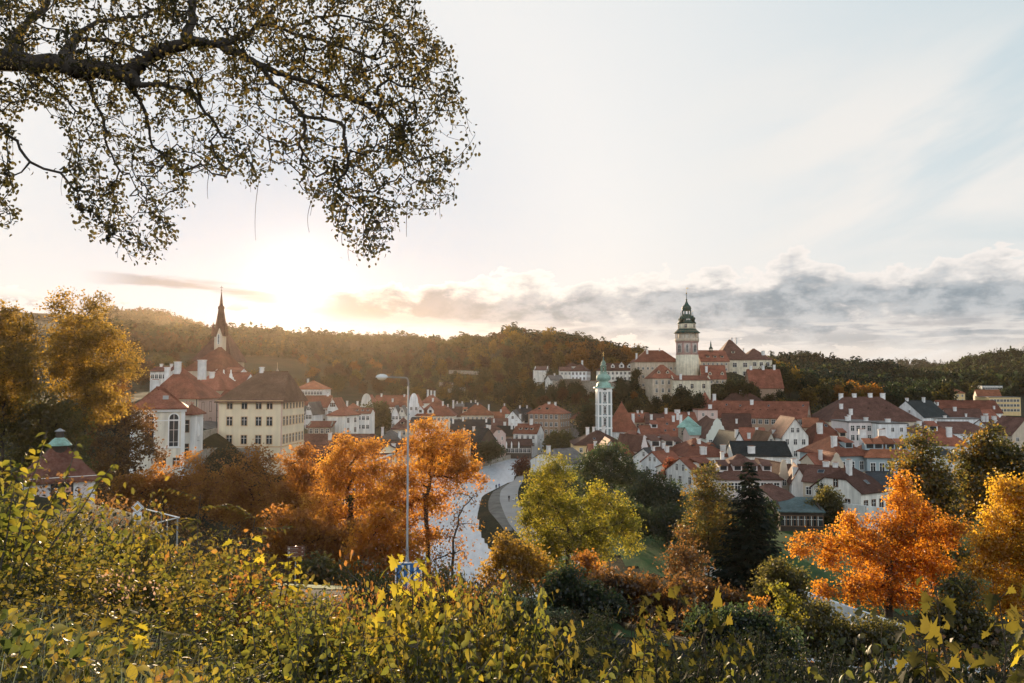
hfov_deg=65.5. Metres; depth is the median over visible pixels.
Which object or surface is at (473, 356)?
broadleaf tree
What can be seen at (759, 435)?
gabled house
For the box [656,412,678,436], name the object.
long house
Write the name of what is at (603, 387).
church tower
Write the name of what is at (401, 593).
briar bush
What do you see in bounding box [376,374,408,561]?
street lamp
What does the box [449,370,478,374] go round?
terrace wall
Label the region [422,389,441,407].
hipped house
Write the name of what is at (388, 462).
riverside house
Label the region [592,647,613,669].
thicket bush
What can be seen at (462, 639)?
thicket bush
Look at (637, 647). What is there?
sycamore sapling
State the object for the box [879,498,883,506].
window
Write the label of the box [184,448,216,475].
retaining wall
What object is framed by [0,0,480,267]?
overhanging tree
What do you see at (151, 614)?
thicket bush
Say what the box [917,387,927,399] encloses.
broadleaf tree
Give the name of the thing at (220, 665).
dogwood shrub
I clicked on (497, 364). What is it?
broadleaf tree
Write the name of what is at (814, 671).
dogwood shrub
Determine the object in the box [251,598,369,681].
dogwood shrub
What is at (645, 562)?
lawn
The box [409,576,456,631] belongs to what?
thicket bush
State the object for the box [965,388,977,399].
broadleaf tree
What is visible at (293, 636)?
dogwood shrub
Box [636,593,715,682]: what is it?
sycamore sapling
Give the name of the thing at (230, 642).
dogwood shrub
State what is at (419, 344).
broadleaf tree
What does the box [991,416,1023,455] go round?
gabled house
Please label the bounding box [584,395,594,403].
broadleaf tree
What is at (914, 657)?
sycamore sapling
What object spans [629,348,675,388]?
castle wing
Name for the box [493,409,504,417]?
row house
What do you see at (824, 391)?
broadleaf tree
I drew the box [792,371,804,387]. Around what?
broadleaf tree
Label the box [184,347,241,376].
choir chapel
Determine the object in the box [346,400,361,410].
hipped house
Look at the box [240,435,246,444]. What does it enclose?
window
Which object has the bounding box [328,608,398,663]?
sycamore sapling
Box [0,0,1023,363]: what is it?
sky
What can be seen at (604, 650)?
thicket bush
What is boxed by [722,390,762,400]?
long house
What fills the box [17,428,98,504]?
pavilion
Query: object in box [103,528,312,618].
thicket bush
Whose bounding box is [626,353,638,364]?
broadleaf tree
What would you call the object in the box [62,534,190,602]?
dogwood shrub
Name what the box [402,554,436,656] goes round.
sycamore sapling
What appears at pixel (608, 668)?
dogwood shrub
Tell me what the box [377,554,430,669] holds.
sycamore sapling
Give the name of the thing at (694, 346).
window
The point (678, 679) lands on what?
thicket bush
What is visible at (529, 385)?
broadleaf tree
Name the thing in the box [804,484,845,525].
tree
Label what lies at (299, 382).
broadleaf tree
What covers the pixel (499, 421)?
row house
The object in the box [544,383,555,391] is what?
broadleaf tree
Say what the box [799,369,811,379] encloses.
broadleaf tree
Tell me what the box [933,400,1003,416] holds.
long house
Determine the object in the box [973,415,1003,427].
row house
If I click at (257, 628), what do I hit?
dogwood shrub
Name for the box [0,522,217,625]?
thicket bush
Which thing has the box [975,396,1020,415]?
apartment block
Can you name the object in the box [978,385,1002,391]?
modern block
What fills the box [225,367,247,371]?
long house
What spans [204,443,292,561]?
tree
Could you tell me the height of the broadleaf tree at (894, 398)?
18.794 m
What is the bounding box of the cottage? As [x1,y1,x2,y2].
[743,483,794,510]
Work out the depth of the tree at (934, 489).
60.76 m
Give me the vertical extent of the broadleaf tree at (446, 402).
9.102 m
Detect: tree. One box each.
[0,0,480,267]
[0,299,49,477]
[0,377,98,480]
[32,286,150,452]
[50,372,170,491]
[99,447,211,523]
[122,351,145,369]
[131,367,149,388]
[137,359,154,386]
[149,354,164,366]
[162,357,175,365]
[164,354,179,360]
[165,351,182,361]
[180,467,248,526]
[185,358,193,365]
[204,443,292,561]
[253,502,362,583]
[263,441,335,580]
[293,430,401,538]
[295,379,303,385]
[298,355,306,363]
[300,375,315,381]
[306,367,319,378]
[307,356,319,369]
[319,374,334,386]
[322,364,335,375]
[329,375,349,395]
[334,362,343,373]
[338,498,433,581]
[348,359,361,370]
[348,369,362,380]
[358,381,368,394]
[358,398,393,429]
[359,413,493,572]
[365,358,379,368]
[365,364,380,385]
[370,375,385,394]
[376,367,391,375]
[376,381,388,394]
[384,381,403,394]
[385,373,398,384]
[386,363,396,376]
[392,368,404,381]
[399,366,410,376]
[399,378,409,386]
[400,388,410,394]
[410,339,427,350]
[410,383,426,400]
[420,352,434,371]
[422,482,488,580]
[423,380,434,388]
[423,387,440,398]
[424,382,435,389]
[430,376,438,384]
[437,339,453,354]
[438,383,453,400]
[440,380,452,391]
[443,398,450,405]
[444,356,453,374]
[447,359,463,375]
[448,385,465,402]
[449,371,458,379]
[450,339,458,359]
[453,333,474,350]
[453,372,465,386]
[461,357,469,367]
[462,362,476,374]
[464,345,490,369]
[464,373,472,382]
[464,380,486,401]
[472,527,558,596]
[474,440,507,465]
[475,364,491,378]
[476,353,491,367]
[476,373,490,385]
[485,379,493,391]
[488,338,498,357]
[489,358,503,370]
[496,343,516,361]
[497,332,509,345]
[500,337,514,354]
[501,330,523,344]
[502,394,513,405]
[503,325,515,335]
[507,448,647,580]
[508,326,524,335]
[508,331,525,341]
[509,340,527,356]
[510,455,530,476]
[514,342,539,364]
[516,366,529,379]
[522,334,536,352]
[523,392,537,409]
[524,378,536,394]
[525,370,532,377]
[527,396,542,409]
[531,555,638,622]
[533,352,543,365]
[536,395,551,405]
[537,548,613,605]
[538,327,556,344]
[538,428,575,451]
[540,353,554,367]
[543,341,553,350]
[543,369,553,383]
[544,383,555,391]
[544,387,557,403]
[547,346,558,355]
[549,348,565,372]
[555,387,568,404]
[556,379,566,388]
[562,353,573,364]
[564,341,575,348]
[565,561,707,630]
[567,381,573,392]
[569,344,592,361]
[569,437,651,506]
[570,398,595,437]
[571,343,590,364]
[572,381,583,397]
[580,386,587,398]
[582,340,596,362]
[583,359,599,373]
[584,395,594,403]
[585,391,594,397]
[589,350,602,369]
[596,341,609,349]
[600,346,613,361]
[602,357,618,362]
[607,494,655,545]
[609,347,630,364]
[612,389,617,401]
[612,389,630,406]
[612,406,617,416]
[613,376,625,388]
[614,382,629,394]
[619,345,634,362]
[619,467,692,519]
[623,400,635,411]
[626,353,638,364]
[626,574,699,637]
[628,378,640,391]
[629,367,642,382]
[630,392,637,398]
[632,343,644,352]
[642,405,651,412]
[642,500,699,544]
[649,403,659,411]
[650,395,662,407]
[654,521,715,585]
[658,403,671,412]
[658,456,675,481]
[660,393,671,402]
[660,396,673,410]
[669,398,682,411]
[670,461,736,579]
[673,385,690,409]
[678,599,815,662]
[679,393,695,411]
[683,566,754,616]
[690,390,706,408]
[714,391,729,400]
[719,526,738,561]
[722,379,735,394]
[735,378,749,397]
[742,552,820,623]
[743,594,776,628]
[744,380,760,398]
[753,493,782,525]
[753,504,781,541]
[756,386,762,398]
[758,363,772,368]
[761,393,777,400]
[764,579,816,658]
[772,361,791,378]
[774,387,788,400]
[782,370,797,396]
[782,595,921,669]
[783,377,795,395]
[783,467,978,616]
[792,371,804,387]
[793,376,817,396]
[798,367,819,380]
[798,384,820,405]
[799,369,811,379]
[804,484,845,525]
[808,376,822,390]
[814,477,823,496]
[815,384,834,406]
[819,375,831,384]
[822,386,839,403]
[823,379,838,402]
[829,378,844,401]
[833,384,850,401]
[842,380,856,394]
[847,389,866,396]
[848,384,872,396]
[863,383,881,395]
[866,383,885,396]
[882,381,902,406]
[883,423,976,650]
[884,381,906,392]
[885,387,904,406]
[901,391,913,401]
[903,386,921,399]
[907,380,933,396]
[912,568,1019,657]
[915,377,933,387]
[915,381,930,389]
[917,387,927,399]
[930,376,953,399]
[930,387,952,401]
[936,380,959,399]
[939,415,1023,668]
[954,460,1023,622]
[957,381,970,394]
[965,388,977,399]
[966,381,980,395]
[1002,387,1011,395]
[1008,381,1020,396]
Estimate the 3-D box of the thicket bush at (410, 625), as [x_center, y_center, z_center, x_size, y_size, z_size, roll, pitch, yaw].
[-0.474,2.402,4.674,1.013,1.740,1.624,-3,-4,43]
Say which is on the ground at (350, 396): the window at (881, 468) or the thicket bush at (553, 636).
the thicket bush at (553, 636)
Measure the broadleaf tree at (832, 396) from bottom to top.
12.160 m
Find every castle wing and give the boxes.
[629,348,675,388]
[644,365,677,403]
[670,373,710,399]
[698,350,729,371]
[699,365,726,384]
[720,338,751,375]
[742,348,772,368]
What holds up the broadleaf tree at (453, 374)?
on the ground at (350, 396)
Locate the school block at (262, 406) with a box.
[214,366,307,473]
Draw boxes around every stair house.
[693,409,717,420]
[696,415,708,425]
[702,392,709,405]
[703,394,716,408]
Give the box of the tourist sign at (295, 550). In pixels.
[287,546,303,582]
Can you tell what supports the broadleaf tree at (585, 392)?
on the ground at (350, 396)
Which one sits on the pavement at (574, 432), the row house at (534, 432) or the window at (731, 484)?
the row house at (534, 432)
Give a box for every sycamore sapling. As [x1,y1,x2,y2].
[95,608,220,682]
[123,529,160,580]
[222,536,302,623]
[247,554,302,623]
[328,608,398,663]
[346,613,387,682]
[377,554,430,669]
[395,563,446,658]
[397,563,434,677]
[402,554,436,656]
[428,589,457,636]
[484,627,611,682]
[603,611,654,682]
[617,578,692,681]
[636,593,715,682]
[688,585,753,682]
[889,617,959,682]
[895,620,938,682]
[913,654,1023,682]
[915,575,1023,682]
[1009,628,1023,682]
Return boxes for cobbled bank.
[488,484,512,530]
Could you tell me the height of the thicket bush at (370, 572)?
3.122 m
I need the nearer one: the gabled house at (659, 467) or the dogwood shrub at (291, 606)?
the dogwood shrub at (291, 606)
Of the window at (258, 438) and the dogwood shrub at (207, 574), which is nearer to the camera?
the dogwood shrub at (207, 574)
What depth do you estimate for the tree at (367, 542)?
58.49 m
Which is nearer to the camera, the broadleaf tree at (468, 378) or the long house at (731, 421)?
the long house at (731, 421)
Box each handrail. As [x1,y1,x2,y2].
[143,508,178,549]
[153,517,179,552]
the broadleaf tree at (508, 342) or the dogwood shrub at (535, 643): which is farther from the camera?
the broadleaf tree at (508, 342)
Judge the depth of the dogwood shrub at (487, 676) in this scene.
3.99 m
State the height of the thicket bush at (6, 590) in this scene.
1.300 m
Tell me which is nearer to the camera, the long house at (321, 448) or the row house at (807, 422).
the long house at (321, 448)
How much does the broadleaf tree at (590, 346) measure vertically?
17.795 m
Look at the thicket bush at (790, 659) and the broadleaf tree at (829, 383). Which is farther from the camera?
the broadleaf tree at (829, 383)
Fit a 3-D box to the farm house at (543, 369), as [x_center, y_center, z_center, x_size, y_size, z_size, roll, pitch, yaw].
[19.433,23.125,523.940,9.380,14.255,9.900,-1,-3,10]
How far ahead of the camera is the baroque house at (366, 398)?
340.77 m
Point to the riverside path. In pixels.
(511, 489)
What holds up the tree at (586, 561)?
on the ground at (350, 396)
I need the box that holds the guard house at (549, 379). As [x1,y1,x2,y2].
[544,373,562,388]
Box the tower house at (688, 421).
[677,414,698,440]
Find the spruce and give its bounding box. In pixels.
[706,462,795,596]
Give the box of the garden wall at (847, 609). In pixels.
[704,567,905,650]
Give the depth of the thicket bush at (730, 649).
19.78 m
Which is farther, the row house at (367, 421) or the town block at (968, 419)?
the town block at (968, 419)
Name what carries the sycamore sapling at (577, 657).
on the ground at (350, 396)
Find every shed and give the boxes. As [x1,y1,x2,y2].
[306,421,336,432]
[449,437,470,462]
[770,497,825,530]
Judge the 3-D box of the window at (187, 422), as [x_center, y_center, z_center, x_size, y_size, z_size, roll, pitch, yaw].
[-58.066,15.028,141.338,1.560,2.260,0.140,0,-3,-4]
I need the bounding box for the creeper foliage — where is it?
[0,608,251,682]
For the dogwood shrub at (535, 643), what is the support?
on the ground at (350, 396)
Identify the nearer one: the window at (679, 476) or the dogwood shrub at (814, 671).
the dogwood shrub at (814, 671)
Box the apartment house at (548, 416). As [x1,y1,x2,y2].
[526,401,570,438]
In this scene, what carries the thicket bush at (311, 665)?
on the ground at (350, 396)
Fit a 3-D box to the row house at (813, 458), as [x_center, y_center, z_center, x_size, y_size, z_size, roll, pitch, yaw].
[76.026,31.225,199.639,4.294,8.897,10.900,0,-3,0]
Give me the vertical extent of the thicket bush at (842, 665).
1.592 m
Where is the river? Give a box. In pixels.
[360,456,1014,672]
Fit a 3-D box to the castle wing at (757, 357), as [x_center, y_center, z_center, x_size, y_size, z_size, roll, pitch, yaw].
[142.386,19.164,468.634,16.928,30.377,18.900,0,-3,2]
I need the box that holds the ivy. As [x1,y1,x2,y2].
[347,494,353,535]
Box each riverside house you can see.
[338,452,392,526]
[363,443,395,474]
[383,441,417,496]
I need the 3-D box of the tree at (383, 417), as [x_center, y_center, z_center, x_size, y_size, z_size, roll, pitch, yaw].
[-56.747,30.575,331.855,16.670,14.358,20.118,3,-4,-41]
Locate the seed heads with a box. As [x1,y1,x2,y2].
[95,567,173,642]
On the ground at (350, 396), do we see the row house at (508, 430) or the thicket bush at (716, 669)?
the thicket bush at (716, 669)
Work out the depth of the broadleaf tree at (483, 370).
530.26 m
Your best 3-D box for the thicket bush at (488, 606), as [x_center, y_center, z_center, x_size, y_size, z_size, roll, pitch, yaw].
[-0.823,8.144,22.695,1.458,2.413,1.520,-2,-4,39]
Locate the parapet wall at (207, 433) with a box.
[203,428,217,439]
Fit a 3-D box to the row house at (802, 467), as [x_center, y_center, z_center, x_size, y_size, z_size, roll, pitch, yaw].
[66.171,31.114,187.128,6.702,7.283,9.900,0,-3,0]
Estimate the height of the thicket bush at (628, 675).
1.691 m
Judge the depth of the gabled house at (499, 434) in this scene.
322.43 m
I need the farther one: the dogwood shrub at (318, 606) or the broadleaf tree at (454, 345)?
the broadleaf tree at (454, 345)
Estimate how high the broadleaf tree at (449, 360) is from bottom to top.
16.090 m
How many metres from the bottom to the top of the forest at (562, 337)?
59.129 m
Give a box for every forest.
[58,314,449,369]
[86,304,203,326]
[448,321,648,354]
[767,350,902,388]
[872,346,1023,395]
[878,357,950,368]
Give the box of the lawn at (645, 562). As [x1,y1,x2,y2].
[594,512,1019,618]
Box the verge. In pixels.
[277,583,669,645]
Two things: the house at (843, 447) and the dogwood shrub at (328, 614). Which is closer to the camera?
the dogwood shrub at (328, 614)
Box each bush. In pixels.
[0,474,99,582]
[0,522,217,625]
[0,541,116,628]
[0,553,113,620]
[0,554,141,659]
[0,566,259,665]
[1,515,78,578]
[8,541,108,583]
[9,519,72,570]
[16,504,79,552]
[22,555,261,648]
[27,475,181,578]
[39,630,301,682]
[53,552,233,630]
[56,561,198,610]
[81,526,170,563]
[97,581,263,640]
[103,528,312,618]
[104,529,307,664]
[106,531,178,580]
[112,591,239,655]
[115,520,185,580]
[136,526,218,588]
[159,527,221,573]
[161,550,237,626]
[170,539,202,572]
[172,532,285,630]
[177,598,253,657]
[187,555,233,585]
[205,537,287,607]
[234,566,370,682]
[258,568,279,595]
[261,580,352,682]
[266,561,417,658]
[290,524,419,645]
[292,550,458,587]
[315,595,553,682]
[330,577,376,623]
[332,564,400,613]
[334,550,411,632]
[339,593,514,682]
[354,601,467,682]
[363,570,505,682]
[363,614,556,682]
[371,577,390,610]
[375,573,411,600]
[397,571,465,637]
[399,565,448,605]
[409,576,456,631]
[411,559,486,632]
[420,575,472,603]
[430,601,563,682]
[431,562,594,682]
[442,562,499,618]
[466,557,511,622]
[466,571,528,658]
[467,581,495,641]
[494,565,533,637]
[502,577,549,670]
[511,613,584,668]
[515,612,589,682]
[544,606,585,636]
[549,603,610,679]
[556,617,617,682]
[561,606,608,663]
[576,603,620,650]
[578,626,633,682]
[580,665,620,682]
[588,638,668,682]
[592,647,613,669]
[599,631,655,679]
[616,635,671,678]
[622,657,664,682]
[637,640,681,675]
[638,636,710,682]
[645,647,692,682]
[651,620,764,682]
[660,653,805,682]
[666,640,782,682]
[667,658,714,682]
[685,647,762,682]
[711,631,764,680]
[722,621,797,682]
[730,625,775,674]
[746,648,796,682]
[751,660,834,682]
[757,646,806,673]
[763,638,807,680]
[773,629,851,682]
[780,672,847,682]
[798,647,853,682]
[798,647,895,682]
[817,599,921,682]
[824,616,1013,682]
[835,652,973,682]
[845,642,903,682]
[850,661,876,681]
[862,596,1015,682]
[892,640,961,679]
[904,652,929,679]
[920,650,959,679]
[934,647,977,682]
[948,639,1000,682]
[961,642,1010,682]
[982,655,1023,682]
[996,633,1023,682]
[998,657,1023,682]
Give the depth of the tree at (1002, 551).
42.22 m
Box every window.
[143,413,154,447]
[168,413,179,446]
[173,457,179,465]
[184,444,188,455]
[185,420,189,432]
[217,334,219,343]
[226,403,232,409]
[226,416,232,425]
[226,435,232,442]
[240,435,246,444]
[241,403,247,409]
[241,416,247,425]
[255,403,261,409]
[255,416,261,425]
[255,435,261,444]
[265,435,272,444]
[266,403,272,409]
[266,416,272,425]
[678,475,681,483]
[688,477,691,485]
[693,344,696,351]
[728,482,733,490]
[734,482,740,490]
[779,515,789,525]
[782,479,786,485]
[786,515,796,526]
[793,515,803,526]
[799,515,809,526]
[806,486,811,494]
[806,515,816,526]
[813,516,823,526]
[833,479,837,486]
[859,461,863,469]
[870,462,875,470]
[872,499,875,506]
[879,463,884,470]
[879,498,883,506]
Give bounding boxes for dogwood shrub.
[0,430,118,599]
[0,446,17,588]
[0,474,127,602]
[0,570,74,618]
[26,503,168,576]
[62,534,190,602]
[68,534,163,601]
[90,608,271,679]
[110,573,270,664]
[110,607,315,682]
[140,581,270,663]
[147,543,263,633]
[170,561,284,604]
[173,623,311,682]
[175,598,286,661]
[186,591,369,682]
[188,588,314,619]
[192,604,301,674]
[195,581,283,665]
[197,612,320,680]
[200,607,458,682]
[204,581,330,634]
[218,617,380,682]
[223,639,367,682]
[234,608,447,682]
[249,589,369,666]
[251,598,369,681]
[252,597,331,663]
[253,604,398,682]
[258,598,382,660]
[264,646,368,682]
[268,592,387,679]
[274,594,398,631]
[284,606,468,682]
[288,582,439,682]
[306,628,469,682]
[341,622,557,682]
[371,599,427,678]
[377,571,478,663]
[381,613,529,682]
[388,589,518,681]
[408,629,553,682]
[409,576,529,681]
[427,637,615,682]
[434,579,554,682]
[450,586,524,670]
[452,589,571,682]
[535,593,568,682]
[596,655,620,682]
[634,625,654,682]
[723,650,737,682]
[807,639,881,682]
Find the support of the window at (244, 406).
in the school block at (262, 406)
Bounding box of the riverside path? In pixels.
[500,475,610,572]
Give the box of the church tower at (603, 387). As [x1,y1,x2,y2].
[593,352,613,436]
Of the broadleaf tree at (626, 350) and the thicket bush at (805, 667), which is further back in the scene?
the broadleaf tree at (626, 350)
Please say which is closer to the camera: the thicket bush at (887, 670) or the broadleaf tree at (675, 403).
the thicket bush at (887, 670)
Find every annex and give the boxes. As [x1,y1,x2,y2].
[184,403,206,456]
[586,441,599,463]
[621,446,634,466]
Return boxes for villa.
[299,378,331,395]
[953,389,964,399]
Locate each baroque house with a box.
[359,393,377,407]
[409,393,423,421]
[616,433,647,452]
[699,418,724,442]
[754,458,788,490]
[823,450,844,467]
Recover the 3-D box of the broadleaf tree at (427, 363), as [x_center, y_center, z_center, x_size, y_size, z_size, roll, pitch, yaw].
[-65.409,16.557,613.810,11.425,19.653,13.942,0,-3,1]
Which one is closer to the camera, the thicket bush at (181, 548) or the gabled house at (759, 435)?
the thicket bush at (181, 548)
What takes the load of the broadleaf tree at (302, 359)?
on the ground at (350, 396)
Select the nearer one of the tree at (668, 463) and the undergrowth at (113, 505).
the undergrowth at (113, 505)
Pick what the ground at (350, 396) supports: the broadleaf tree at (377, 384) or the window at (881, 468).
the broadleaf tree at (377, 384)
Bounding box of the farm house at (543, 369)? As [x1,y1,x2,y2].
[534,366,548,383]
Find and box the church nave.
[612,401,636,439]
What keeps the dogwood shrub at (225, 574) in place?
on the ground at (350, 396)
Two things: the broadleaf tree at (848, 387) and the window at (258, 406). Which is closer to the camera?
the window at (258, 406)
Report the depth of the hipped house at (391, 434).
249.21 m
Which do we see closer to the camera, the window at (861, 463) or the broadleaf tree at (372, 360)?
the window at (861, 463)
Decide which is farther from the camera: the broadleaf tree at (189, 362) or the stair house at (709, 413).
the broadleaf tree at (189, 362)
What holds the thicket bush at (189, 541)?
on the ground at (350, 396)
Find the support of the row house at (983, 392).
on the ground at (350, 396)
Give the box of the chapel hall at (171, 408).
[129,386,187,476]
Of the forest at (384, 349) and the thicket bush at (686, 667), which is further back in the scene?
the forest at (384, 349)
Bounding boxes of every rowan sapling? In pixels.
[123,489,232,585]
[135,506,292,617]
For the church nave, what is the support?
on the ground at (350, 396)
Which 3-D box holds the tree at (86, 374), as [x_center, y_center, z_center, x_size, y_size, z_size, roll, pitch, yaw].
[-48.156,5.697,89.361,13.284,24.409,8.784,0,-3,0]
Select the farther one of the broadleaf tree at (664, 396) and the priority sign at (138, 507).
the broadleaf tree at (664, 396)
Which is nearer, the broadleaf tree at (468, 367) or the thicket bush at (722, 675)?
the thicket bush at (722, 675)
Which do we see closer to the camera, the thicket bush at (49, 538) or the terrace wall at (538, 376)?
the thicket bush at (49, 538)
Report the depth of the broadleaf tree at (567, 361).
562.32 m
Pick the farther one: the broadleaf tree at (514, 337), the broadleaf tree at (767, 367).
the broadleaf tree at (514, 337)
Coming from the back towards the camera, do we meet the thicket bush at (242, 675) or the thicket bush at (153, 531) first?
the thicket bush at (153, 531)
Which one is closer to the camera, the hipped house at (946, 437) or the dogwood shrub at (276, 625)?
the dogwood shrub at (276, 625)
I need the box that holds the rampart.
[581,380,615,395]
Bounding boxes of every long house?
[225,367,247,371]
[303,446,350,508]
[304,432,376,447]
[375,393,410,412]
[415,398,457,436]
[569,426,617,456]
[645,434,682,450]
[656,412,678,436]
[708,399,811,430]
[708,451,783,497]
[721,413,751,430]
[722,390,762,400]
[726,441,792,463]
[812,393,922,426]
[907,419,991,451]
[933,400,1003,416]
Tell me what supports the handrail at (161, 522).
on the ground at (350, 396)
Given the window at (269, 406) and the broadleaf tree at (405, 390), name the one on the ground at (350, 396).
the broadleaf tree at (405, 390)
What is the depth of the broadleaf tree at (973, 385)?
586.52 m
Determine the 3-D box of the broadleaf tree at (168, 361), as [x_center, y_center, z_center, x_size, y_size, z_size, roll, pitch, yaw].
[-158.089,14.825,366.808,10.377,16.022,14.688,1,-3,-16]
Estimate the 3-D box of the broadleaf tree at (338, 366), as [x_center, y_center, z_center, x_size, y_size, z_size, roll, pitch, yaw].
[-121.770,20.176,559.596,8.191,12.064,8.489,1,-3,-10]
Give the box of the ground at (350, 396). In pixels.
[0,312,1023,682]
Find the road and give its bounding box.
[5,513,838,682]
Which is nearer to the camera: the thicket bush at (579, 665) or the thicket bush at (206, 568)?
the thicket bush at (206, 568)
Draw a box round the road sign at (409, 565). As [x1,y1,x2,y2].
[395,560,421,591]
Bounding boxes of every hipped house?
[326,407,360,433]
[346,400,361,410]
[378,426,404,440]
[390,417,413,439]
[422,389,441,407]
[461,402,494,418]
[499,403,510,417]
[624,429,643,435]
[671,438,728,463]
[806,420,854,445]
[912,421,968,462]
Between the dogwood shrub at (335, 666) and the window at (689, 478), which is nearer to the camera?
the dogwood shrub at (335, 666)
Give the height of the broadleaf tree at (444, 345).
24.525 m
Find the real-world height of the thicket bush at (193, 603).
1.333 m
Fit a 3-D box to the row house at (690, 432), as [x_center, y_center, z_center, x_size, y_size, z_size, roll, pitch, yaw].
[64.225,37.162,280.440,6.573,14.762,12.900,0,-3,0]
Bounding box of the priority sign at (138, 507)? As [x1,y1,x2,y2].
[131,501,143,532]
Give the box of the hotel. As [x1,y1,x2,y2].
[150,359,221,421]
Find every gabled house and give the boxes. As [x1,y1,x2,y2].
[304,401,324,428]
[304,406,306,427]
[326,397,347,420]
[390,405,399,426]
[399,405,409,420]
[484,424,506,456]
[506,409,524,427]
[598,436,620,472]
[633,446,656,471]
[640,446,679,478]
[655,459,676,484]
[664,456,712,492]
[712,429,743,448]
[750,428,774,440]
[769,415,810,463]
[787,462,802,496]
[810,459,888,507]
[899,397,949,421]
[921,448,963,477]
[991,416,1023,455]
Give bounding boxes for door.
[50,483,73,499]
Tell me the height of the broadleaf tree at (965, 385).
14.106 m
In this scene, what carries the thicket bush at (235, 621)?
on the ground at (350, 396)
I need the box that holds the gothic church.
[191,286,246,366]
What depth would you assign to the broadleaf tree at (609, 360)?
517.58 m
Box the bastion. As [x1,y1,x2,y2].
[559,379,580,388]
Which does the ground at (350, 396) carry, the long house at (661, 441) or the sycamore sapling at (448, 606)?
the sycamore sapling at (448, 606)
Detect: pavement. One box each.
[386,414,580,447]
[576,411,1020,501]
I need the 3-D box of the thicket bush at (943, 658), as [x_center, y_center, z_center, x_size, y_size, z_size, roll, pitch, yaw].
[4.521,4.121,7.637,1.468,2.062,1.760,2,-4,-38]
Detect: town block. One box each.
[830,414,878,446]
[871,418,907,441]
[930,415,980,422]
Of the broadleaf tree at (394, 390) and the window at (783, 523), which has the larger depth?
the broadleaf tree at (394, 390)
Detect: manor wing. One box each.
[558,366,571,378]
[566,362,577,368]
[571,360,590,379]
[596,362,629,381]
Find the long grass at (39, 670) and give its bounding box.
[0,591,320,682]
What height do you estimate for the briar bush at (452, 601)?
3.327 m
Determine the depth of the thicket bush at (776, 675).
9.76 m
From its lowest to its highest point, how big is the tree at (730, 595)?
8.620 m
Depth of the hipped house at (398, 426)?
303.99 m
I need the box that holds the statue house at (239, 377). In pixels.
[222,370,252,383]
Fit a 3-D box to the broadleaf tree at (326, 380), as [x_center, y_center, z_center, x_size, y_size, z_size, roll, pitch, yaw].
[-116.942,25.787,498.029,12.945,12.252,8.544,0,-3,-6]
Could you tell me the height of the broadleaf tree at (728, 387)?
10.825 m
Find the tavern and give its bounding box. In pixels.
[506,439,532,458]
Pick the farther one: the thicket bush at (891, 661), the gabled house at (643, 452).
the gabled house at (643, 452)
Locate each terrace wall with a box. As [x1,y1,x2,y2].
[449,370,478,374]
[533,370,545,381]
[843,503,895,528]
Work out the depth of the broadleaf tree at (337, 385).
472.37 m
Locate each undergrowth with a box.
[0,463,1023,672]
[97,444,328,515]
[398,354,558,411]
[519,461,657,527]
[551,375,825,413]
[698,492,972,518]
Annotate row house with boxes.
[149,363,173,383]
[201,370,239,394]
[304,392,332,420]
[353,408,375,433]
[410,417,433,441]
[447,404,462,418]
[449,417,490,433]
[455,401,464,406]
[466,400,481,409]
[488,418,507,425]
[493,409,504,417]
[497,424,513,438]
[512,419,544,455]
[516,405,531,422]
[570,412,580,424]
[628,410,647,427]
[636,420,661,437]
[644,413,664,424]
[663,408,697,421]
[682,426,700,441]
[738,427,764,440]
[785,458,807,473]
[799,449,823,464]
[801,461,840,496]
[802,417,818,430]
[942,407,981,417]
[973,389,1001,399]
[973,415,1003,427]
[980,409,999,418]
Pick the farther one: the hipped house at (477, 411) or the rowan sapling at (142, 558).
the hipped house at (477, 411)
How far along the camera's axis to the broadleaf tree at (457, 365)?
595.15 m
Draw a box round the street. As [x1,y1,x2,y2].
[203,421,217,428]
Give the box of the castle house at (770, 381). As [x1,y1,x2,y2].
[745,365,783,398]
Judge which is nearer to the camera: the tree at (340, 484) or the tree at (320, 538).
the tree at (320, 538)
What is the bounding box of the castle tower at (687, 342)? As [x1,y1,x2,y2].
[674,292,699,374]
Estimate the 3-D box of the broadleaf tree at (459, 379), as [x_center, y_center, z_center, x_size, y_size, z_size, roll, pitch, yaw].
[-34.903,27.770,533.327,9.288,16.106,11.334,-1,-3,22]
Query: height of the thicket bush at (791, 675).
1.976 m
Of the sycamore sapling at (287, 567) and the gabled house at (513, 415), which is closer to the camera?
the sycamore sapling at (287, 567)
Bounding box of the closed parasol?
[197,423,199,440]
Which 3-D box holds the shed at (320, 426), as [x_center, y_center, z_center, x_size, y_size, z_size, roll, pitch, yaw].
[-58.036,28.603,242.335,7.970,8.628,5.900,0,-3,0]
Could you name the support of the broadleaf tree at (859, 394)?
on the ground at (350, 396)
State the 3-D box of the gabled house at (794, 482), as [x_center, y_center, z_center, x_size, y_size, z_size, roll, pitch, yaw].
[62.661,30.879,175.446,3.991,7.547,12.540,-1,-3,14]
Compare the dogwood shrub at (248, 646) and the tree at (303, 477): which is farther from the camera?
the tree at (303, 477)
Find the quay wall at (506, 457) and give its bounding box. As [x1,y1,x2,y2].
[418,448,545,476]
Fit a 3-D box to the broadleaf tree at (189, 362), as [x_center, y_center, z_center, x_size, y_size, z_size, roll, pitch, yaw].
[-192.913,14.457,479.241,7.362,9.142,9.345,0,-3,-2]

